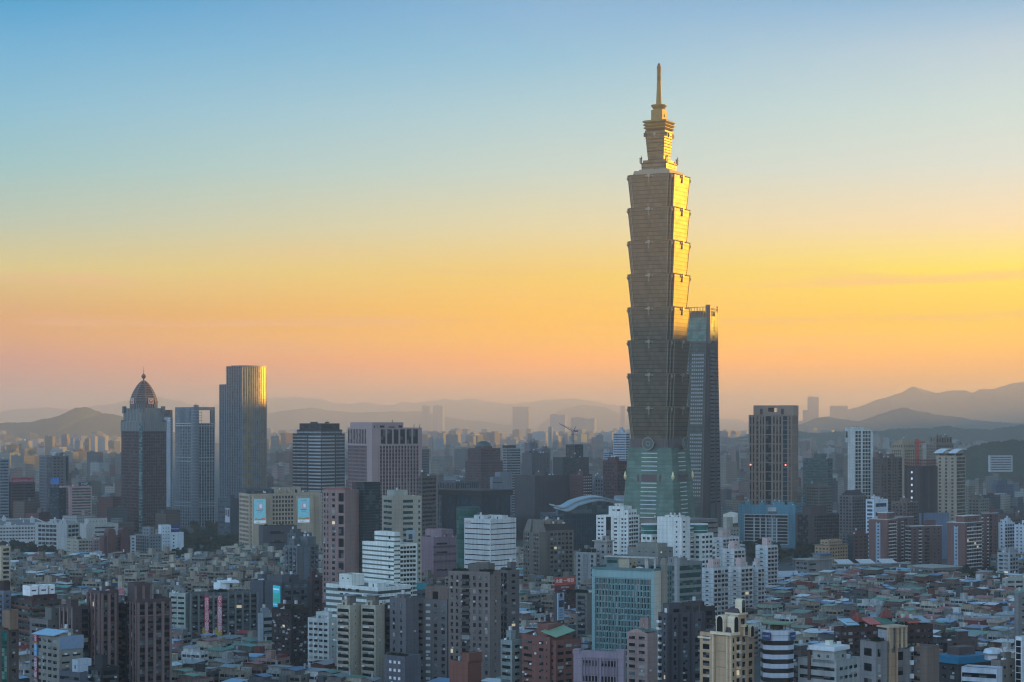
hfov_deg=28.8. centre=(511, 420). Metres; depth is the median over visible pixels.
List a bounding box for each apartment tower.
[59,598,88,657]
[86,582,118,681]
[119,592,128,681]
[126,582,172,681]
[390,590,418,653]
[419,584,447,681]
[447,562,501,679]
[499,558,518,638]
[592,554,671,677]
[596,503,638,554]
[656,601,704,681]
[685,597,714,629]
[698,598,753,681]
[845,426,872,498]
[860,624,918,681]
[869,512,896,562]
[873,451,901,511]
[890,437,922,497]
[894,512,913,561]
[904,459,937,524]
[905,520,942,564]
[913,643,938,681]
[926,434,952,465]
[934,448,966,521]
[947,514,982,569]
[981,507,997,568]
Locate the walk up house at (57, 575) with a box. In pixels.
[47,572,68,578]
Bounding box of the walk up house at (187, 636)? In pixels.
[172,624,191,642]
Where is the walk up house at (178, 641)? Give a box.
[172,635,192,647]
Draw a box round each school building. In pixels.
[793,552,834,572]
[832,559,910,572]
[914,564,962,573]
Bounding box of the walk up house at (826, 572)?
[818,570,839,575]
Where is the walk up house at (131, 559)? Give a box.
[121,555,138,564]
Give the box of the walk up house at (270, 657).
[256,650,290,664]
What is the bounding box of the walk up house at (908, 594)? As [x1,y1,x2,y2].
[896,587,913,599]
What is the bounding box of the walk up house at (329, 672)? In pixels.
[316,669,341,681]
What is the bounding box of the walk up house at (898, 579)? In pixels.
[883,570,901,583]
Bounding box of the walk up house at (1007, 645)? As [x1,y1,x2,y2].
[996,642,1014,652]
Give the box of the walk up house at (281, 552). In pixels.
[275,550,283,555]
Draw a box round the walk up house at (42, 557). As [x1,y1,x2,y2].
[34,552,50,562]
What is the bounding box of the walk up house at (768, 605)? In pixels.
[756,601,782,612]
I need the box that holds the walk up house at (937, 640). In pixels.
[933,635,943,648]
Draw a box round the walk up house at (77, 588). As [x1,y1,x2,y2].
[70,584,86,591]
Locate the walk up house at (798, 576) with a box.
[790,572,807,580]
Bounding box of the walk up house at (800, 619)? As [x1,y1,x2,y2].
[797,618,811,625]
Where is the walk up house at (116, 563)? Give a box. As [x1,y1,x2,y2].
[110,559,128,572]
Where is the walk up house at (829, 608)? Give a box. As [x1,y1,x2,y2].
[820,601,843,615]
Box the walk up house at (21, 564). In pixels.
[17,561,37,568]
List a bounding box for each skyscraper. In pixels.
[164,410,172,508]
[624,63,694,517]
[687,305,720,526]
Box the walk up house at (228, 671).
[218,662,249,681]
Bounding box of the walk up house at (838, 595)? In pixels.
[827,593,843,599]
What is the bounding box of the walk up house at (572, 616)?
[564,611,575,622]
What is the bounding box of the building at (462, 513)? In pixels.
[456,506,479,568]
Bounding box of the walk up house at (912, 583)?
[903,581,924,588]
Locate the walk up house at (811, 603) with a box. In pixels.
[798,596,819,615]
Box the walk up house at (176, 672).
[172,668,205,681]
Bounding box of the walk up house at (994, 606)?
[983,602,1002,611]
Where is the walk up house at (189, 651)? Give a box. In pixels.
[181,642,208,664]
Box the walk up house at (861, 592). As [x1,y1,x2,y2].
[851,585,867,597]
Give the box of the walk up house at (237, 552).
[227,547,247,556]
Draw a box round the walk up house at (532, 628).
[525,623,537,631]
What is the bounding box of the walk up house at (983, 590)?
[971,585,990,595]
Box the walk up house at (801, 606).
[789,603,813,615]
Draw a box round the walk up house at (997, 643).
[990,636,1013,647]
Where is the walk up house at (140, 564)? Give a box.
[136,559,153,567]
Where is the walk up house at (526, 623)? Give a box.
[519,620,537,628]
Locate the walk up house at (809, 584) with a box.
[795,578,814,590]
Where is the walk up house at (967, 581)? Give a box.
[962,578,980,586]
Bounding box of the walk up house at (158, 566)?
[149,562,169,570]
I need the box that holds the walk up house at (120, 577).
[116,575,127,584]
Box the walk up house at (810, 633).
[803,626,828,641]
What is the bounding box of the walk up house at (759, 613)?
[748,611,765,616]
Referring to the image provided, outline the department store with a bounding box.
[239,487,321,546]
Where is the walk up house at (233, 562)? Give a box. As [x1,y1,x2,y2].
[228,559,244,564]
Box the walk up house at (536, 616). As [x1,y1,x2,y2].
[528,611,543,619]
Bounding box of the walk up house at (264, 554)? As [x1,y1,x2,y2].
[257,551,275,556]
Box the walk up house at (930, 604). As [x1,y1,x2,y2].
[920,596,942,610]
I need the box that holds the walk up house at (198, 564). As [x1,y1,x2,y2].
[189,562,207,571]
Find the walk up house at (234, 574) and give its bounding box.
[227,571,251,580]
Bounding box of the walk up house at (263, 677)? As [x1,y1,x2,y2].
[247,673,277,681]
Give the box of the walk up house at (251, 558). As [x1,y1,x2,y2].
[238,555,259,561]
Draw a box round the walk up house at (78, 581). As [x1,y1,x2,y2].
[67,577,82,585]
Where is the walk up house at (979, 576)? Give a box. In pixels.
[974,574,985,580]
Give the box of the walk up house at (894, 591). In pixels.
[879,587,899,598]
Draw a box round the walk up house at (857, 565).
[848,564,867,568]
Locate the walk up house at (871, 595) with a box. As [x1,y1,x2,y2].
[859,592,875,601]
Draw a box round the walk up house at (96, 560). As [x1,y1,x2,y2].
[91,555,100,562]
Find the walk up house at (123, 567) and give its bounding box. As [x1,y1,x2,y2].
[118,563,137,573]
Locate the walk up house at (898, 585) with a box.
[889,583,903,589]
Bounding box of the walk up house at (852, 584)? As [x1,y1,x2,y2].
[845,579,861,589]
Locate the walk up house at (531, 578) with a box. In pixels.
[524,575,547,587]
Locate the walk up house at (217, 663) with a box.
[206,660,232,670]
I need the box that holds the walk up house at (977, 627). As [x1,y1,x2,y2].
[964,622,989,630]
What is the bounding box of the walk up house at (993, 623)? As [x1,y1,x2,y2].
[986,620,1007,629]
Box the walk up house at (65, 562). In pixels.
[59,559,80,567]
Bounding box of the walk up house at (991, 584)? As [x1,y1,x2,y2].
[980,579,1001,590]
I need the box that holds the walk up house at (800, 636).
[793,629,808,643]
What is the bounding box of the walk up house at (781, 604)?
[773,600,784,611]
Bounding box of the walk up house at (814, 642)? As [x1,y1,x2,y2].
[807,638,824,647]
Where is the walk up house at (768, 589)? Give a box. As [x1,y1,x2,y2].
[765,585,778,594]
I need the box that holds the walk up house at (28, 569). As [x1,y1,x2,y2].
[26,566,39,571]
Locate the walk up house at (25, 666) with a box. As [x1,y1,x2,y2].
[19,662,29,678]
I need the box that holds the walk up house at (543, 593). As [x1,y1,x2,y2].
[532,588,548,598]
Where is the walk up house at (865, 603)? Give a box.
[857,599,879,608]
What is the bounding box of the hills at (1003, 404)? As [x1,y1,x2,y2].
[798,382,1023,424]
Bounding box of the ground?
[8,431,946,681]
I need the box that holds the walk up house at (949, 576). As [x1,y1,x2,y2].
[941,573,961,581]
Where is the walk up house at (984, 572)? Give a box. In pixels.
[975,568,992,578]
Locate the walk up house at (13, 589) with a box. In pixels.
[10,586,16,593]
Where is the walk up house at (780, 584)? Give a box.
[775,582,794,587]
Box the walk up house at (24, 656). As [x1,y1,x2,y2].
[19,649,29,662]
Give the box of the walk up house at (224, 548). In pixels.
[221,546,234,552]
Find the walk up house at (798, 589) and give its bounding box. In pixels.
[793,586,807,595]
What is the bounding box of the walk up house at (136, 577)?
[124,572,145,581]
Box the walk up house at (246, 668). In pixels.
[241,667,251,674]
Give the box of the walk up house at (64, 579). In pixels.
[53,576,75,582]
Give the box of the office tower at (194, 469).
[175,403,214,526]
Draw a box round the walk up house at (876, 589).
[868,586,882,595]
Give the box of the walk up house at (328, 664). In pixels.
[311,658,336,669]
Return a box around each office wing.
[641,523,656,541]
[690,523,720,566]
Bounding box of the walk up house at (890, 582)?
[885,578,896,585]
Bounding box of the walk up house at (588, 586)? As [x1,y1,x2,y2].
[585,584,591,589]
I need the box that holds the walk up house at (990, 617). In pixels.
[975,613,1001,621]
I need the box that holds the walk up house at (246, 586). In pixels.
[233,581,249,589]
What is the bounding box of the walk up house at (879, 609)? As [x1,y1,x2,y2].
[867,605,894,617]
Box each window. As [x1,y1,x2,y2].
[61,611,62,627]
[69,612,70,628]
[104,670,115,674]
[104,678,115,681]
[338,615,347,618]
[381,429,384,443]
[387,429,391,443]
[394,429,397,443]
[400,429,404,443]
[407,429,410,443]
[413,429,417,443]
[433,591,437,598]
[462,581,468,585]
[462,601,468,605]
[462,608,468,612]
[462,621,468,625]
[462,628,468,632]
[583,660,596,665]
[583,676,597,681]
[601,661,615,666]
[601,676,615,681]
[703,644,708,648]
[703,652,708,657]
[703,660,708,665]
[703,669,708,673]
[703,677,708,681]
[717,616,722,631]
[734,617,738,631]
[751,626,753,636]
[864,648,871,655]
[864,663,871,670]
[898,652,902,659]
[898,667,902,674]
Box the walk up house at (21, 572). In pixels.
[12,569,28,577]
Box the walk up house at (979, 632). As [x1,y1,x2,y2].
[968,628,988,638]
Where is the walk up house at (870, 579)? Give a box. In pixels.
[865,577,883,585]
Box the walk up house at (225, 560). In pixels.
[218,558,238,562]
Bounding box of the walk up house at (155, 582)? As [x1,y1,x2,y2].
[151,581,160,584]
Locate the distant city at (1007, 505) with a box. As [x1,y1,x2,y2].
[0,428,1023,539]
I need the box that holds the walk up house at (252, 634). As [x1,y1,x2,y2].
[241,631,257,642]
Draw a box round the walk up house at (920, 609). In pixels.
[911,607,927,614]
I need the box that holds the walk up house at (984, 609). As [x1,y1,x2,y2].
[973,606,995,615]
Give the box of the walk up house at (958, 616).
[946,612,970,622]
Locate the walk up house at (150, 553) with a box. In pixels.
[139,548,160,558]
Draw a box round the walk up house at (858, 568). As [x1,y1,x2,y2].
[852,567,864,571]
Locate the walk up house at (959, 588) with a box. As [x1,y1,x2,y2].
[952,585,968,591]
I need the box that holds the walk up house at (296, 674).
[279,663,309,681]
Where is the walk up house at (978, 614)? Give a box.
[973,611,989,616]
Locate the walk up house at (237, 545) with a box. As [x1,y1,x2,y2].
[227,544,244,547]
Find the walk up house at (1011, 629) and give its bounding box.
[989,624,1013,632]
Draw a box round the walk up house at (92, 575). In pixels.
[83,573,105,584]
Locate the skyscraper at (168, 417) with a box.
[164,410,172,508]
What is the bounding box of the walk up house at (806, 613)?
[790,607,812,617]
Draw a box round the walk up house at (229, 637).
[220,632,243,642]
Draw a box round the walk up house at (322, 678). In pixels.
[317,675,326,681]
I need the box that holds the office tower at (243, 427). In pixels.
[219,365,266,497]
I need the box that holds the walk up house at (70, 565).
[65,561,84,570]
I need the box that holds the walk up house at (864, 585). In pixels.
[857,581,872,588]
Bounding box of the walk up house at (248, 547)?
[242,545,256,551]
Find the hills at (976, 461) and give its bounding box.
[962,439,1023,482]
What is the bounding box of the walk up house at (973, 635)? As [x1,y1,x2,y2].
[968,632,988,643]
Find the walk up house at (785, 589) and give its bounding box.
[772,585,793,594]
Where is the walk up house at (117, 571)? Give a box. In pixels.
[109,568,132,580]
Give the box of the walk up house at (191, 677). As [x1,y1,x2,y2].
[177,673,213,681]
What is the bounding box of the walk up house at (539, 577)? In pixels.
[524,574,544,581]
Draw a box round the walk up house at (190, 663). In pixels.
[180,656,205,668]
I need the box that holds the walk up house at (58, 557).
[51,553,69,562]
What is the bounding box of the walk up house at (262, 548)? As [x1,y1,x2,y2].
[257,545,267,551]
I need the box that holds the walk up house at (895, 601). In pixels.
[885,597,906,608]
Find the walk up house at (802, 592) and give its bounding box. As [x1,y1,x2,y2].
[791,590,808,601]
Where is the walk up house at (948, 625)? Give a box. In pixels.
[933,624,956,629]
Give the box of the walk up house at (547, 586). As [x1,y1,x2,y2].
[538,584,554,592]
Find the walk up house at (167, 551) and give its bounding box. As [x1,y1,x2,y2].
[155,546,175,558]
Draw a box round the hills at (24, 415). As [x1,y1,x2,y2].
[0,397,218,431]
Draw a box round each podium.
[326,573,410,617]
[639,513,717,541]
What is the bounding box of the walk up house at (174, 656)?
[172,653,179,660]
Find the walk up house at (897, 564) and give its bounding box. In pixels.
[891,563,906,567]
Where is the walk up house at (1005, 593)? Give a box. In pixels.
[990,589,1011,597]
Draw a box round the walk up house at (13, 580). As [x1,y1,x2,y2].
[11,576,18,586]
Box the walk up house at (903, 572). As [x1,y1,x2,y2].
[899,568,914,582]
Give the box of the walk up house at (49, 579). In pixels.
[36,576,55,583]
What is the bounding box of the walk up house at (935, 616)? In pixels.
[922,612,941,619]
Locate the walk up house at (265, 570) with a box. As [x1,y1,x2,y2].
[255,565,271,574]
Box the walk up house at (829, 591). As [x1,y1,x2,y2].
[823,588,835,595]
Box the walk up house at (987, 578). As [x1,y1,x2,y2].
[979,576,1000,586]
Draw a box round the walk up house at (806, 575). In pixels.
[799,572,812,580]
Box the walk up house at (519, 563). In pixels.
[516,557,522,567]
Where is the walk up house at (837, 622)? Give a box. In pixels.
[832,616,843,625]
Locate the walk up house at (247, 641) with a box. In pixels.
[232,638,257,644]
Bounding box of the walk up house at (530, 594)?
[520,590,540,603]
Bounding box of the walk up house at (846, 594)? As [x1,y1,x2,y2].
[834,591,856,599]
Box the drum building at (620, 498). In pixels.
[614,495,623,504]
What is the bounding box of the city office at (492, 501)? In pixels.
[439,488,512,535]
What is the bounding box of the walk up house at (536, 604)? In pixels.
[527,597,544,613]
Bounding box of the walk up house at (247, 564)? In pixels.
[233,561,254,567]
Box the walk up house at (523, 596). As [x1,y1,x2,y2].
[519,592,527,601]
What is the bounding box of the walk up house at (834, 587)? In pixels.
[823,581,843,592]
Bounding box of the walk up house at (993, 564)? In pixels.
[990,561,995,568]
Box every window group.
[12,484,22,518]
[50,457,67,487]
[124,432,165,531]
[151,536,159,550]
[177,408,213,525]
[220,367,241,497]
[240,495,247,544]
[324,493,327,591]
[348,446,364,486]
[374,426,417,528]
[438,482,477,527]
[466,450,501,487]
[485,576,495,677]
[485,617,495,678]
[485,630,495,667]
[524,533,537,576]
[534,455,547,472]
[596,480,601,501]
[597,578,648,667]
[597,579,648,660]
[598,509,635,554]
[598,586,645,648]
[600,579,648,650]
[604,462,626,503]
[750,416,793,503]
[807,487,830,511]
[840,497,850,542]
[874,459,895,500]
[877,522,878,561]
[892,445,920,465]
[899,519,910,561]
[927,438,952,465]
[934,528,938,563]
[982,515,995,568]
[1016,527,1021,552]
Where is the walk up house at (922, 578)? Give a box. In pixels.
[913,574,935,589]
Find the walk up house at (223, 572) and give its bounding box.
[214,566,239,579]
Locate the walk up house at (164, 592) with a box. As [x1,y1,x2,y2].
[152,589,169,596]
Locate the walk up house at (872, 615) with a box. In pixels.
[863,613,878,617]
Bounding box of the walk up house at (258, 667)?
[243,661,268,674]
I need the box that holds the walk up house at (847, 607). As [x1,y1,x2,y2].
[836,600,858,615]
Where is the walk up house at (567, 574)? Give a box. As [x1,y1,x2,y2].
[563,571,575,586]
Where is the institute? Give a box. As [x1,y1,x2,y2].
[988,455,1012,471]
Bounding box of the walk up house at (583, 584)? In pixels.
[580,579,591,587]
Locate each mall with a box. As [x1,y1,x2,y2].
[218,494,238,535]
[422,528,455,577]
[540,495,623,550]
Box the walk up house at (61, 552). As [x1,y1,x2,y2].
[54,550,71,556]
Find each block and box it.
[0,434,14,441]
[0,441,12,451]
[0,451,18,467]
[0,457,8,518]
[0,515,43,544]
[0,544,10,585]
[0,581,10,624]
[6,443,18,452]
[7,437,18,441]
[9,467,22,481]
[9,478,34,518]
[11,454,34,470]
[11,584,60,645]
[13,462,32,477]
[13,497,39,518]
[19,447,33,455]
[21,439,32,447]
[22,432,35,440]
[25,508,48,520]
[30,606,58,681]
[31,438,43,446]
[32,624,83,681]
[33,471,38,480]
[35,457,38,467]
[35,491,38,500]
[35,517,79,550]
[38,447,44,455]
[45,435,54,454]
[46,446,56,454]
[50,449,69,454]
[50,478,65,519]
[52,446,66,449]
[59,451,78,463]
[59,482,91,514]
[59,658,90,681]
[61,434,68,446]
[63,511,95,522]
[67,536,88,554]
[69,462,75,470]
[69,468,78,481]
[70,435,87,439]
[70,437,74,445]
[70,450,81,462]
[72,461,86,474]
[72,475,80,481]
[75,439,82,448]
[78,469,83,477]
[80,478,100,496]
[80,518,117,538]
[81,475,94,480]
[82,450,87,460]
[85,437,90,451]
[87,451,102,474]
[87,654,117,681]
[89,534,99,551]
[90,435,97,451]
[90,460,108,475]
[92,431,102,436]
[92,469,108,474]
[92,502,97,517]
[95,475,110,482]
[98,437,107,451]
[98,493,120,517]
[100,528,128,557]
[101,483,112,493]
[103,452,117,461]
[105,457,114,464]
[105,483,114,494]
[107,506,127,521]
[108,440,119,451]
[109,465,114,476]
[109,578,117,589]
[111,474,120,484]
[115,452,120,473]
[115,476,120,496]
[118,587,124,601]
[129,535,135,552]
[135,526,161,552]
[155,510,177,528]
[158,524,183,556]
[169,582,188,630]
[188,578,257,636]
[250,571,267,612]
[258,604,271,640]
[259,524,296,550]
[265,571,309,616]
[267,428,273,432]
[267,439,270,452]
[267,460,281,465]
[267,474,272,486]
[270,451,283,461]
[271,434,280,452]
[271,600,308,667]
[272,464,283,479]
[273,478,285,486]
[273,481,280,486]
[275,462,288,474]
[280,433,292,448]
[283,443,292,447]
[283,534,318,579]
[284,474,292,486]
[285,449,292,462]
[287,527,311,544]
[289,453,292,473]
[308,571,321,616]
[308,608,336,665]
[333,594,360,674]
[361,594,384,681]
[382,600,389,653]
[385,652,420,681]
[414,577,426,597]
[418,470,435,535]
[422,405,429,430]
[422,433,430,445]
[422,449,428,475]
[427,431,441,439]
[427,439,435,450]
[429,436,432,460]
[429,460,436,474]
[429,473,443,498]
[432,455,451,469]
[433,405,437,430]
[433,450,448,455]
[436,437,445,450]
[437,432,447,438]
[437,465,448,474]
[437,476,478,527]
[438,405,444,431]
[439,468,447,476]
[444,475,464,480]
[446,434,460,446]
[448,468,461,476]
[449,429,460,434]
[449,651,481,681]
[450,465,464,469]
[451,442,467,446]
[451,447,460,466]
[454,448,467,466]
[461,433,477,441]
[462,441,472,446]
[464,512,515,569]
[466,435,475,444]
[473,435,482,444]
[479,432,490,440]
[481,429,489,432]
[487,431,499,444]
[490,472,511,511]
[500,433,505,438]
[500,626,521,681]
[502,445,520,513]
[504,438,518,444]
[511,442,523,454]
[512,429,522,438]
[513,407,530,436]
[515,470,568,538]
[515,622,580,681]
[522,449,549,474]
[525,440,537,450]
[526,428,534,437]
[527,439,538,447]
[532,431,547,446]
[535,445,549,452]
[539,440,546,447]
[548,426,552,447]
[550,414,566,431]
[553,435,562,444]
[553,440,561,447]
[553,453,588,474]
[554,576,575,609]
[554,592,563,623]
[557,448,565,456]
[559,433,570,444]
[565,589,591,637]
[568,440,578,443]
[569,435,576,440]
[569,469,591,499]
[571,417,585,430]
[571,434,586,443]
[573,648,625,681]
[576,548,600,587]
[577,429,584,433]
[583,418,595,430]
[583,443,590,448]
[583,450,591,463]
[584,433,593,438]
[589,464,599,473]
[590,457,602,465]
[590,469,602,477]
[592,437,596,454]
[592,473,602,501]
[592,536,614,564]
[594,449,602,452]
[594,450,604,458]
[596,433,602,448]
[602,431,616,441]
[603,449,612,460]
[603,455,626,503]
[620,406,624,429]
[627,542,672,564]
[627,617,657,681]
[660,555,701,602]
[702,559,728,615]
[713,530,738,564]
[718,517,739,545]
[720,431,729,436]
[720,436,729,444]
[720,451,738,468]
[720,453,730,485]
[721,488,731,505]
[721,506,731,526]
[722,510,737,526]
[722,541,745,566]
[725,495,746,510]
[726,460,736,483]
[728,447,735,460]
[729,443,739,448]
[729,478,748,483]
[729,558,753,607]
[731,430,739,434]
[731,478,748,493]
[732,490,746,496]
[735,444,747,451]
[737,469,748,477]
[738,499,805,547]
[739,453,748,457]
[740,448,748,453]
[741,430,748,433]
[741,458,748,468]
[743,472,748,479]
[752,558,765,606]
[755,537,778,584]
[793,640,812,681]
[795,506,838,550]
[798,460,802,468]
[798,467,802,481]
[798,640,859,681]
[799,440,809,450]
[802,449,816,459]
[803,410,809,422]
[803,453,832,512]
[806,482,831,512]
[807,397,818,419]
[807,427,816,432]
[811,437,815,450]
[813,539,848,562]
[821,429,834,432]
[824,446,838,457]
[826,440,836,446]
[829,452,843,469]
[830,406,847,419]
[833,468,842,475]
[833,476,843,484]
[833,478,837,510]
[833,501,836,509]
[834,447,847,453]
[834,607,932,655]
[837,435,840,445]
[838,482,843,503]
[839,490,865,543]
[842,455,847,472]
[844,476,847,491]
[848,528,867,562]
[866,494,887,558]
[873,433,878,446]
[873,448,885,456]
[879,435,882,443]
[883,437,888,448]
[891,496,918,524]
[919,512,948,558]
[943,631,974,652]
[952,441,961,447]
[958,443,974,448]
[961,664,1001,681]
[965,486,974,502]
[965,503,967,514]
[968,493,988,520]
[969,478,982,494]
[976,440,986,444]
[981,493,999,509]
[983,647,1014,681]
[992,480,1013,496]
[995,509,1014,521]
[997,547,1018,574]
[998,516,1014,548]
[999,511,1023,523]
[1002,573,1023,590]
[1007,480,1018,496]
[1009,474,1022,484]
[1010,495,1022,502]
[1014,520,1023,553]
[1014,592,1023,644]
[1015,488,1023,496]
[1018,503,1023,513]
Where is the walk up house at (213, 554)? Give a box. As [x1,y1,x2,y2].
[201,552,219,559]
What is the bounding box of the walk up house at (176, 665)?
[172,661,188,669]
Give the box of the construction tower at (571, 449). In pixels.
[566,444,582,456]
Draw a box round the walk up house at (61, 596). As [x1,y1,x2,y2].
[55,591,70,598]
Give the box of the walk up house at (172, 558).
[162,555,184,562]
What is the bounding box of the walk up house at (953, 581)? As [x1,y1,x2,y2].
[946,575,965,589]
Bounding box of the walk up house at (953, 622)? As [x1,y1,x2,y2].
[936,616,958,626]
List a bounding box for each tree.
[11,546,23,551]
[24,546,34,551]
[48,545,56,551]
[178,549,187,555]
[184,532,190,539]
[184,540,191,545]
[190,521,198,527]
[193,527,200,531]
[195,532,205,544]
[202,538,211,546]
[204,548,215,553]
[205,521,213,526]
[208,526,215,535]
[211,545,220,549]
[743,541,753,550]
[746,551,753,556]
[778,552,785,561]
[784,550,790,559]
[793,549,800,557]
[796,541,805,549]
[800,544,810,553]
[800,552,808,557]
[963,565,971,573]
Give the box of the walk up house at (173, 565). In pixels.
[163,563,185,570]
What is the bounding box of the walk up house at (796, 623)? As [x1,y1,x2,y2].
[783,619,802,627]
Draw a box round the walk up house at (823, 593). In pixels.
[809,588,828,596]
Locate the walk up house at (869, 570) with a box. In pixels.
[863,566,883,575]
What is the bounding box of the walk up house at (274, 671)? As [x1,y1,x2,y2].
[266,660,292,679]
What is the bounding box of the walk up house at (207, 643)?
[195,635,226,650]
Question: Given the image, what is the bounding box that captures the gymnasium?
[778,571,798,579]
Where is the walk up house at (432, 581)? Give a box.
[426,578,442,585]
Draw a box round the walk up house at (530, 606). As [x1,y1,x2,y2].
[519,599,534,610]
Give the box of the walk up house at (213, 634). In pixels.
[200,630,215,637]
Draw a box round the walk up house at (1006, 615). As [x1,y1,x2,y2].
[993,610,1013,619]
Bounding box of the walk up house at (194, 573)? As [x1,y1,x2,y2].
[186,571,208,579]
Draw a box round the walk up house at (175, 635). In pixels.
[172,632,182,642]
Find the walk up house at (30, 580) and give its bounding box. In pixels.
[22,574,42,588]
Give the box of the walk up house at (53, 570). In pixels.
[44,566,65,576]
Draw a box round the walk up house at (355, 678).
[344,670,371,681]
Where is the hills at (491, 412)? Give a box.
[212,397,748,430]
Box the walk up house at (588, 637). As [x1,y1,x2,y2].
[580,635,591,646]
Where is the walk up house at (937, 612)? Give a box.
[924,610,942,614]
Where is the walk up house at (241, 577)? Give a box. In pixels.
[224,572,248,587]
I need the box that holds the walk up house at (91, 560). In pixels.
[78,557,94,563]
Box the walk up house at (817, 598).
[797,596,822,601]
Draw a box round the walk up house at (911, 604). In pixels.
[900,603,915,608]
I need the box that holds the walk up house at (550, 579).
[541,576,555,584]
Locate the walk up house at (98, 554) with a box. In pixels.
[90,551,104,557]
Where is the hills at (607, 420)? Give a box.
[539,405,629,433]
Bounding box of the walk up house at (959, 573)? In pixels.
[948,571,967,577]
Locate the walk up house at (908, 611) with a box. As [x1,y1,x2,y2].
[895,606,921,619]
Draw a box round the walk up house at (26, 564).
[18,561,34,568]
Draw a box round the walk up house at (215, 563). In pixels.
[206,560,221,566]
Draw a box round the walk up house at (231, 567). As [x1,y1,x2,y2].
[218,562,236,569]
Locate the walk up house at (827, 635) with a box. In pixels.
[817,631,833,642]
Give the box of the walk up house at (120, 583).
[118,581,127,592]
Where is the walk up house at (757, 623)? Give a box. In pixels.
[746,620,769,647]
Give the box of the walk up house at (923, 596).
[919,593,938,602]
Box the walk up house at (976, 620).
[963,615,987,625]
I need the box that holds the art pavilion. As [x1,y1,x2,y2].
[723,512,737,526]
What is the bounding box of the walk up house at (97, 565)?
[91,561,106,569]
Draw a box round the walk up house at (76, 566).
[67,563,89,571]
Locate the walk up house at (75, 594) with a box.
[64,589,85,600]
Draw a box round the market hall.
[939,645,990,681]
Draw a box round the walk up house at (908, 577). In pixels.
[904,571,917,581]
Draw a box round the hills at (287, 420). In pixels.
[218,408,511,435]
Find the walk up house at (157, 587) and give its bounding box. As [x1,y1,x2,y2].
[141,580,162,589]
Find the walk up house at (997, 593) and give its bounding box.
[994,591,1004,597]
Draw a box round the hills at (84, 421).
[0,407,218,445]
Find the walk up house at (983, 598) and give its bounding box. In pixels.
[974,593,993,601]
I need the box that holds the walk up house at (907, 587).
[898,586,914,588]
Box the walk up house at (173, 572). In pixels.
[156,567,180,578]
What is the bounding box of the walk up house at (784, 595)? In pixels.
[770,588,792,601]
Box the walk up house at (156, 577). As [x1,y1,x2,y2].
[148,574,170,580]
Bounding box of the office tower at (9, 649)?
[0,609,18,681]
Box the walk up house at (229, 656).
[214,651,247,664]
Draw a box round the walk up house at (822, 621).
[809,615,828,627]
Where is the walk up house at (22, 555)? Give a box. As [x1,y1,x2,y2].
[15,553,28,560]
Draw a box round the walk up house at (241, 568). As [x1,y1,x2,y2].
[234,565,259,573]
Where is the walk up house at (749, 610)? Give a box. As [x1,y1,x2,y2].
[730,606,754,617]
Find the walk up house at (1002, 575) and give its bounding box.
[990,571,1007,578]
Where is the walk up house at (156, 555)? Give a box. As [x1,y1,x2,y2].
[151,553,168,561]
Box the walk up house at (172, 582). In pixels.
[163,579,187,591]
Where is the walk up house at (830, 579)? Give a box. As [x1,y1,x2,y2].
[820,576,842,586]
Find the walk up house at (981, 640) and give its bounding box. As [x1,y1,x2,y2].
[978,638,993,647]
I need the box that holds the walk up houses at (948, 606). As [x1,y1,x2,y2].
[11,540,1023,681]
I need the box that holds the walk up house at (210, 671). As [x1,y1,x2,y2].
[193,663,218,681]
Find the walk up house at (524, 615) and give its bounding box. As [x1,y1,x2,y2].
[519,611,533,619]
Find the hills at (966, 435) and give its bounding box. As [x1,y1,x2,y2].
[725,424,1023,447]
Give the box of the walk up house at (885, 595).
[876,593,898,599]
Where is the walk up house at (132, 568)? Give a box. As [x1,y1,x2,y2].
[124,565,148,573]
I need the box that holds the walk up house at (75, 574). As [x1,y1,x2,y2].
[69,569,90,578]
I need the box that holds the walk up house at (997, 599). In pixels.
[990,595,1011,602]
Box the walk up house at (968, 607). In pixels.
[961,602,981,611]
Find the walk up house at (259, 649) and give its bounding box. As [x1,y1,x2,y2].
[250,646,264,655]
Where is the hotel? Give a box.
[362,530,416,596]
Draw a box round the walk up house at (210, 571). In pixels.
[199,565,219,579]
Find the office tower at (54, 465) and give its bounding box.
[39,452,68,520]
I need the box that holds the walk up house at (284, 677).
[278,674,289,681]
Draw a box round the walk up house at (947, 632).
[937,625,954,638]
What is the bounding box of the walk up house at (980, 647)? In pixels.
[971,638,988,651]
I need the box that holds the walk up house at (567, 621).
[551,614,573,626]
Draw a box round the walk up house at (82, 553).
[75,552,89,555]
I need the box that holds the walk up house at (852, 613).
[845,610,864,618]
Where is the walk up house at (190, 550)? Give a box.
[181,548,202,557]
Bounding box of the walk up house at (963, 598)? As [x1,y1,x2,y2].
[950,593,974,604]
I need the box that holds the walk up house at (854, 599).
[841,596,861,603]
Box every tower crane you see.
[559,423,577,444]
[915,439,924,465]
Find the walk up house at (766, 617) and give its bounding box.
[753,611,779,625]
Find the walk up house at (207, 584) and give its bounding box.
[191,579,213,591]
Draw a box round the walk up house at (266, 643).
[256,636,271,650]
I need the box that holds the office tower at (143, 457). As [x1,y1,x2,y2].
[121,369,166,533]
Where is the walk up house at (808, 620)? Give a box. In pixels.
[805,617,820,627]
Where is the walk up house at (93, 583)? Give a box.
[82,578,101,587]
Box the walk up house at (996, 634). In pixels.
[987,626,1013,643]
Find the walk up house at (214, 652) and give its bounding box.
[204,644,233,661]
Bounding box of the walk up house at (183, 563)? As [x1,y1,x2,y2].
[167,560,190,568]
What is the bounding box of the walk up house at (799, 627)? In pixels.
[791,622,813,631]
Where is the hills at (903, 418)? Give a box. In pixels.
[798,408,1023,431]
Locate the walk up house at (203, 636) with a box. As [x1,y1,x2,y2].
[192,635,210,644]
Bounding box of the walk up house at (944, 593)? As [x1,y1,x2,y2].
[926,590,948,598]
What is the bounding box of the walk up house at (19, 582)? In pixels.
[16,576,26,589]

